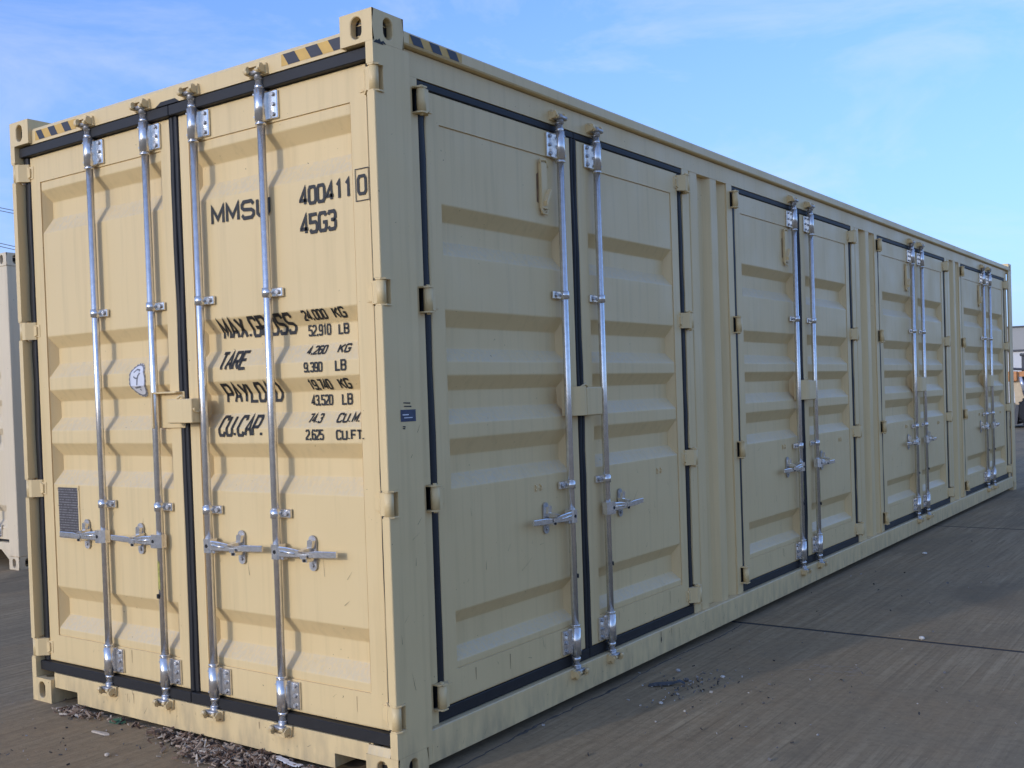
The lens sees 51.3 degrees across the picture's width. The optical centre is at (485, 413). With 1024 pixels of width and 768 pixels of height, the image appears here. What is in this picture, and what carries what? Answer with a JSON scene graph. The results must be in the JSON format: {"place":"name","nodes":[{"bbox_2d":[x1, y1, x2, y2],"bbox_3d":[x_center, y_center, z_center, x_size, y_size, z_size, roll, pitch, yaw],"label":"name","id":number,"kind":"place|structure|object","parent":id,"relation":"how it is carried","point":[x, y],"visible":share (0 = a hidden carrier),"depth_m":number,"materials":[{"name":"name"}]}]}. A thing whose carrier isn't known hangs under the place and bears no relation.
{"place":"outdoors","nodes":[
{"label":"outdoors","id":0,"kind":"place"},
{"bbox_2d":[0,403,1023,767],"bbox_3d":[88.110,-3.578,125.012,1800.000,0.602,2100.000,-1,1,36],"label":"ground","id":1,"kind":"structure","parent":0,"point":[856,625],"depth_m":5.12,"materials":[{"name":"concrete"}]},
{"bbox_2d":[0,252,28,569],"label":"shipping container","id":2,"kind":"object","parent":1,"relation":"on","point":[13,528],"visible":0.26,"depth_m":9.74,"materials":[{"name":"white metal"}]},
{"bbox_2d":[0,336,8,540],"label":"end door","id":3,"kind":"structure","parent":2,"relation":"in","point":[4,526],"depth_m":9.94,"materials":[{"name":"beige paint"}]},
{"bbox_2d":[91,730,108,735],"bbox_3d":[-1.728,1.433,4.778,0.115,0.008,0.020,-1,1,32],"label":"wood splinter","id":4,"kind":"object","parent":1,"relation":"on","point":[100,732],"visible":1,"depth_m":4.77,"materials":[{"name":"beige wood"}]},
{"bbox_2d":[109,717,125,723],"bbox_3d":[-1.703,1.423,4.939,0.085,0.020,0.038,-2,9,26],"label":"green scrap","id":5,"kind":"object","parent":1,"relation":"on","point":[118,720],"visible":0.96,"depth_m":4.93,"materials":[{"name":"plastic"}]},
{"bbox_2d":[51,699,325,767],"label":"wood chips","id":6,"kind":"object","parent":1,"relation":"on","point":[205,748],"visible":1,"depth_m":4.46,"materials":[{"name":"brown wood"}]},
{"bbox_2d":[276,756,302,766],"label":"plastic strip","id":7,"kind":"object","parent":6,"relation":"on","point":[284,760],"visible":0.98,"depth_m":4.26,"materials":[{"name":"white plastic"}]},
{"bbox_2d":[0,543,1015,766],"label":"loose grit","id":8,"kind":"object","parent":1,"relation":"on","point":[640,764],"visible":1,"depth_m":5.08,"materials":[{"name":"grey gravel"}]},
{"bbox_2d":[9,7,1015,767],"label":"shipping container","id":9,"kind":"object","parent":1,"relation":"on","point":[393,395],"visible":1,"depth_m":4.85,"materials":[{"name":"beige metal"}]},
{"bbox_2d":[12,105,199,702],"bbox_3d":[-1.768,-0.028,4.989,1.380,2.678,0.133,-1,1,36],"label":"end door","id":10,"kind":"structure","parent":9,"relation":"in","point":[112,410],"depth_m":5.00,"materials":[{"name":"beige paint"}]},
{"bbox_2d":[168,47,407,746],"bbox_3d":[-0.834,-0.047,4.317,1.226,2.678,0.114,-1,1,36],"label":"end door","id":11,"kind":"structure","parent":9,"relation":"in","point":[280,293],"depth_m":4.31,"materials":[{"name":"beige paint"}]},
{"bbox_2d":[412,79,589,722],"bbox_3d":[0.108,-0.067,4.624,0.115,2.602,1.195,-1,1,36],"label":"side door","id":12,"kind":"structure","parent":9,"relation":"in","point":[498,295],"depth_m":4.60,"materials":[{"name":"beige paint"}]},
{"bbox_2d":[561,127,702,656],"bbox_3d":[0.765,-0.106,5.519,0.120,2.602,1.370,-1,1,36],"label":"side door","id":13,"kind":"structure","parent":9,"relation":"in","point":[630,398],"depth_m":5.55,"materials":[{"name":"beige paint"}]},
{"bbox_2d":[729,186,808,590],"bbox_3d":[1.899,-0.174,7.076,0.114,2.602,1.205,-1,1,36],"label":"side door","id":14,"kind":"structure","parent":9,"relation":"in","point":[766,320],"depth_m":7.09,"materials":[{"name":"beige paint"}]},
{"bbox_2d":[794,204,864,562],"bbox_3d":[2.562,-0.214,7.979,0.120,2.602,1.380,-1,1,36],"label":"side door","id":15,"kind":"structure","parent":9,"relation":"in","point":[828,334],"depth_m":8.05,"materials":[{"name":"beige paint"}]},
{"bbox_2d":[876,236,922,529],"bbox_3d":[3.705,-0.282,9.550,0.114,2.602,1.215,-1,1,36],"label":"side door","id":16,"kind":"structure","parent":9,"relation":"in","point":[895,260],"depth_m":9.61,"materials":[{"name":"beige paint"}]},
{"bbox_2d":[912,244,954,514],"bbox_3d":[4.374,-0.322,10.461,0.120,2.602,1.390,-1,1,36],"label":"side door","id":17,"kind":"structure","parent":9,"relation":"in","point":[932,341],"depth_m":10.58,"materials":[{"name":"beige paint"}]},
{"bbox_2d":[960,264,989,494],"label":"side door","id":18,"kind":"structure","parent":9,"relation":"in","point":[973,316],"depth_m":12.14,"materials":[{"name":"beige paint"}]},
{"bbox_2d":[983,269,1012,485],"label":"side door","id":19,"kind":"structure","parent":9,"relation":"in","point":[996,345],"depth_m":13.13,"materials":[{"name":"beige paint"}]},
{"bbox_2d":[457,625,739,767],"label":"dirt line","id":20,"kind":"object","parent":1,"relation":"on","point":[535,726],"visible":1,"depth_m":4.91,"materials":[{"name":"brown soil"}]},
{"bbox_2d":[648,679,684,686],"bbox_3d":[0.889,1.326,5.247,0.185,0.027,0.041,-2,1,1],"label":"rubber strip","id":21,"kind":"object","parent":1,"relation":"on","point":[664,683],"visible":0.98,"depth_m":5.24,"materials":[{"name":"rubber"}]},
{"bbox_2d":[0,0,1023,326],"label":"sky","id":22,"kind":"structure","parent":0,"point":[907,113],"materials":[{"name":"blue"}]},
{"bbox_2d":[1007,326,1023,402],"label":"warehouse","id":23,"kind":"structure","parent":0,"point":[1018,340],"depth_m":57.04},
{"bbox_2d":[1008,353,1023,424],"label":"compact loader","id":24,"kind":"object","parent":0,"point":[1019,393],"visible":0.85,"depth_m":29.75,"materials":[{"name":"metal"}]}
]}

